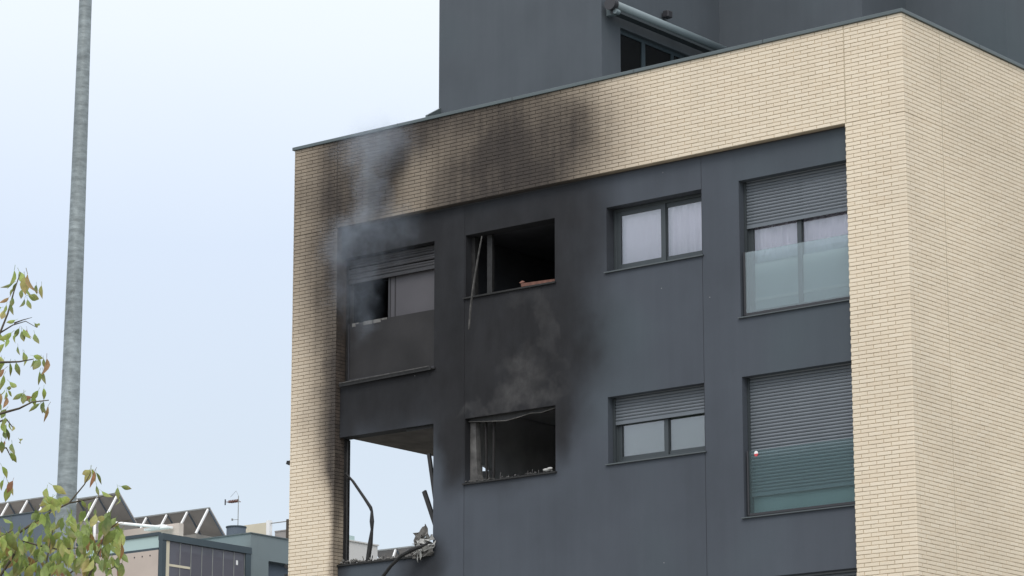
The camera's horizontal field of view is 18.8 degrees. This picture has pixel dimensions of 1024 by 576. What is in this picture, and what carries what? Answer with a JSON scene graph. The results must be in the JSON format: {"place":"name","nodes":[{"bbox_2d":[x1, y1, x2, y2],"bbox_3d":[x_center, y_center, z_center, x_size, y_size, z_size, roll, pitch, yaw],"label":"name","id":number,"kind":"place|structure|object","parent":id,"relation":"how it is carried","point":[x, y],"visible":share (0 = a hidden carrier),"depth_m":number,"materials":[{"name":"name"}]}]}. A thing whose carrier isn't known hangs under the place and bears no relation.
{"place":"outdoors","nodes":[
{"label":"outdoors","id":0,"kind":"place"},
{"bbox_2d":[0,0,488,557],"label":"sky","id":1,"kind":"structure","parent":0,"point":[198,110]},
{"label":"pavement","id":2,"kind":"structure","parent":0,"visible":0},
{"bbox_2d":[53,0,91,575],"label":"lamp post","id":3,"kind":"object","parent":2,"relation":"on","point":[68,439],"visible":0.92,"depth_m":25.38,"materials":[{"name":"metal"}]},
{"bbox_2d":[288,0,1023,575],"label":"apartment building","id":4,"kind":"structure","parent":2,"relation":"on","point":[862,394],"depth_m":46.87,"materials":[{"name":"brick"}]},
{"bbox_2d":[345,473,373,561],"bbox_3d":[-2.457,3.702,49.956,0.116,1.516,0.679,13,-18,-43],"label":"bent bar","id":5,"kind":"object","parent":4,"relation":"on","point":[369,547],"visible":1,"depth_m":49.70,"materials":[{"name":"metal"}]},
{"bbox_2d":[340,551,426,563],"bbox_3d":[-1.956,4.304,49.428,1.976,0.140,0.254,-10,-17,37],"label":"rubble","id":6,"kind":"object","parent":4,"relation":"on","point":[355,560],"visible":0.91,"depth_m":49.70,"materials":[{"name":"grey concrete"}]},
{"bbox_2d":[340,245,434,383],"bbox_3d":[-1.954,0.404,50.338,2.033,2.164,0.285,-10,-17,37],"label":"window","id":7,"kind":"structure","parent":4,"relation":"in","point":[410,276],"depth_m":50.46,"materials":[{"name":"metal"}]},
{"bbox_2d":[381,542,429,575],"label":"hanging conduit","id":8,"kind":"object","parent":4,"relation":"hanging from","point":[399,557],"visible":1,"depth_m":48.74,"materials":[{"name":"metal"}]},
{"bbox_2d":[413,524,427,553],"bbox_3d":[-1.430,3.998,48.880,0.264,0.511,0.140,-10,-17,37],"label":"crumpled sheet","id":9,"kind":"object","parent":4,"relation":"on","point":[422,533],"visible":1,"depth_m":48.90,"materials":[{"name":"grey metal"}]},
{"bbox_2d":[412,544,434,558],"bbox_3d":[-1.380,4.155,48.786,0.485,0.215,0.123,-10,-17,37],"label":"crumpled sheet","id":10,"kind":"object","parent":4,"relation":"on","point":[428,553],"visible":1,"depth_m":48.72,"materials":[{"name":"grey metal"}]},
{"bbox_2d":[414,534,435,553],"bbox_3d":[-1.374,4.054,48.772,0.427,0.310,0.155,-10,-17,37],"label":"crumpled sheet","id":11,"kind":"object","parent":10,"relation":"on","point":[428,546],"visible":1,"depth_m":48.73,"materials":[{"name":"white fabric"}]},
{"bbox_2d":[422,490,432,523],"bbox_3d":[-1.279,3.577,49.034,0.375,0.767,0.040,-10,-17,37],"label":"leaning bar","id":12,"kind":"object","parent":4,"relation":"attached to","point":[427,501],"visible":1,"depth_m":49.09,"materials":[{"name":"metal"}]},
{"bbox_2d":[427,453,432,495],"bbox_3d":[-1.252,3.143,49.153,0.249,1.051,0.040,-10,-17,37],"label":"leaning bar","id":13,"kind":"object","parent":4,"relation":"attached to","point":[429,459],"visible":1,"depth_m":49.23,"materials":[{"name":"metal"}]},
{"bbox_2d":[468,236,482,329],"bbox_3d":[-0.584,-0.089,49.041,0.224,1.524,0.068,-1,-13,4],"label":"hanging strip","id":14,"kind":"object","parent":4,"relation":"hanging from","point":[471,300],"visible":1,"depth_m":49.01,"materials":[{"name":"grey metal"}]},
{"bbox_2d":[465,469,552,482],"bbox_3d":[0.003,2.908,48.148,1.725,0.136,0.275,-10,-17,37],"label":"rubble","id":15,"kind":"object","parent":4,"relation":"on","point":[507,476],"visible":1,"depth_m":48.16,"materials":[{"name":"grey concrete"}]},
{"bbox_2d":[521,279,554,286],"bbox_3d":[0.414,-0.086,48.451,0.670,0.065,0.030,-10,-17,37],"label":"charred plank","id":16,"kind":"object","parent":4,"relation":"on","point":[533,283],"visible":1,"depth_m":48.47,"materials":[{"name":"brown wood"}]},
{"bbox_2d":[543,467,552,471],"bbox_3d":[0.556,2.801,47.645,0.197,0.064,0.059,-10,-17,37],"label":"rag","id":17,"kind":"object","parent":4,"relation":"on","point":[548,469],"visible":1,"depth_m":47.62,"materials":[{"name":"white fabric"}]},
{"bbox_2d":[622,209,660,263],"bbox_3d":[2.011,-0.795,47.610,0.910,1.100,0.024,-10,-17,37],"label":"curtain","id":18,"kind":"object","parent":4,"relation":"hanging from","point":[641,236],"visible":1,"depth_m":47.62,"materials":[{"name":"fabric"}]},
{"bbox_2d":[620,30,685,71],"bbox_3d":[2.537,-2.929,52.784,0.050,2.520,2.520,-10,-17,37],"label":"sliding window","id":19,"kind":"structure","parent":4,"relation":"in","point":[636,52],"depth_m":52.57,"materials":[{"name":"black glass"}]},
{"bbox_2d":[604,193,703,272],"bbox_3d":[2.228,-0.842,47.217,1.860,1.043,0.285,-10,-17,37],"label":"window","id":20,"kind":"structure","parent":4,"relation":"in","point":[663,205],"depth_m":47.33,"materials":[{"name":"metal"}]},
{"bbox_2d":[605,385,706,465],"bbox_3d":[2.229,2.055,46.537,1.860,1.092,0.285,-10,-17,37],"label":"window","id":21,"kind":"structure","parent":4,"relation":"in","point":[664,398],"depth_m":46.64,"materials":[{"name":"metal"}]},
{"bbox_2d":[623,396,704,456],"bbox_3d":[2.373,2.085,46.642,1.830,1.050,0.006,-10,-17,37],"label":"roller blind","id":22,"kind":"object","parent":4,"relation":"attached to","point":[687,431],"visible":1,"depth_m":46.70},
{"bbox_2d":[604,0,727,52],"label":"rolled awning","id":23,"kind":"object","parent":4,"relation":"attached to","point":[616,8],"visible":0.87,"depth_m":52.60,"materials":[{"name":"metal"}]},
{"bbox_2d":[662,10,671,18],"bbox_3d":[2.660,-4.698,53.071,0.157,0.125,0.140,-10,-17,37],"label":"wall lamp","id":24,"kind":"object","parent":4,"relation":"attached to","point":[666,14],"visible":1,"depth_m":53.02,"materials":[{"name":"plastic"}]},
{"bbox_2d":[668,202,701,255],"bbox_3d":[2.733,-0.926,47.049,0.903,1.100,0.076,-10,-17,37],"label":"curtain","id":25,"kind":"object","parent":4,"relation":"hanging from","point":[684,229],"visible":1,"depth_m":47.12,"materials":[{"name":"fabric"}]},
{"bbox_2d":[754,184,797,262],"bbox_3d":[3.950,-0.630,46.016,0.930,2.150,0.072,-10,-17,37],"label":"curtain","id":26,"kind":"object","parent":4,"relation":"hanging from","point":[775,236],"visible":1,"depth_m":46.05,"materials":[{"name":"fabric"}]},
{"bbox_2d":[738,163,849,318],"bbox_3d":[4.224,-0.710,45.557,2.010,2.146,0.285,-10,-17,37],"label":"window","id":27,"kind":"structure","parent":4,"relation":"in","point":[819,276],"depth_m":45.67,"materials":[{"name":"glass"}]},
{"bbox_2d":[741,363,854,518],"bbox_3d":[4.225,2.213,44.871,2.010,2.141,0.285,-10,-17,37],"label":"window","id":28,"kind":"structure","parent":4,"relation":"in","point":[840,490],"depth_m":44.93,"materials":[{"name":"metal"}]},
{"bbox_2d":[803,174,847,254],"bbox_3d":[4.732,-0.772,45.411,1.032,2.150,0.071,-10,-17,37],"label":"curtain","id":29,"kind":"object","parent":4,"relation":"hanging from","point":[825,227],"visible":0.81,"depth_m":45.53,"materials":[{"name":"fabric"}]},
{"bbox_2d":[795,569,856,575],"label":"window","id":30,"kind":"structure","parent":4,"relation":"in","point":[853,572],"depth_m":44.14,"materials":[{"name":"metal"}]},
{"bbox_3d":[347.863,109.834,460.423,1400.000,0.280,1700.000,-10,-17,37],"label":"ground","id":31,"kind":"structure","parent":0,"visible":0},
{"bbox_2d":[0,509,288,575],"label":"neighbour building","id":32,"kind":"structure","parent":31,"relation":"on","point":[162,550],"depth_m":93.95,"materials":[{"name":"concrete"}]},
{"bbox_2d":[0,496,43,515],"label":"solar rack","id":33,"kind":"object","parent":32,"relation":"on","point":[18,506],"visible":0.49,"depth_m":108.16,"materials":[{"name":"grey metal"}]},
{"bbox_2d":[39,493,137,533],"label":"solar rack","id":34,"kind":"object","parent":32,"relation":"on","point":[121,511],"visible":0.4,"depth_m":99.81,"materials":[{"name":"grey metal"}]},
{"bbox_2d":[134,507,224,538],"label":"solar rack","id":35,"kind":"object","parent":32,"relation":"on","point":[199,523],"visible":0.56,"depth_m":100.13,"materials":[{"name":"grey metal"}]},
{"bbox_2d":[225,491,240,520],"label":"television aerial","id":36,"kind":"object","parent":32,"relation":"on","point":[234,501],"visible":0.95,"depth_m":99.78,"materials":[{"name":"metal"}]},
{"bbox_2d":[226,525,246,534],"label":"chimney","id":37,"kind":"object","parent":32,"relation":"on","point":[234,529],"visible":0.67,"depth_m":97.97,"materials":[{"name":"silver metal"}]},
{"bbox_2d":[244,519,288,538],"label":"roof parapet","id":38,"kind":"structure","parent":32,"relation":"on","point":[263,528],"depth_m":101.47,"materials":[{"name":"white paint"}]},
{"bbox_2d":[349,535,378,562],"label":"building","id":39,"kind":"structure","parent":31,"relation":"on","point":[357,550],"depth_m":94.29,"materials":[{"name":"white paint"}]},
{"bbox_2d":[378,545,432,558],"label":"solar rack","id":40,"kind":"object","parent":39,"relation":"on","point":[390,552],"visible":0.2,"depth_m":98.62,"materials":[{"name":"grey metal"}]},
{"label":"road","id":41,"kind":"structure","parent":0,"visible":0},
{"bbox_2d":[0,268,130,575],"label":"street tree","id":42,"kind":"object","parent":41,"relation":"on","point":[13,555],"visible":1,"depth_m":17.67,"materials":[{"name":"green plant"}]}
]}

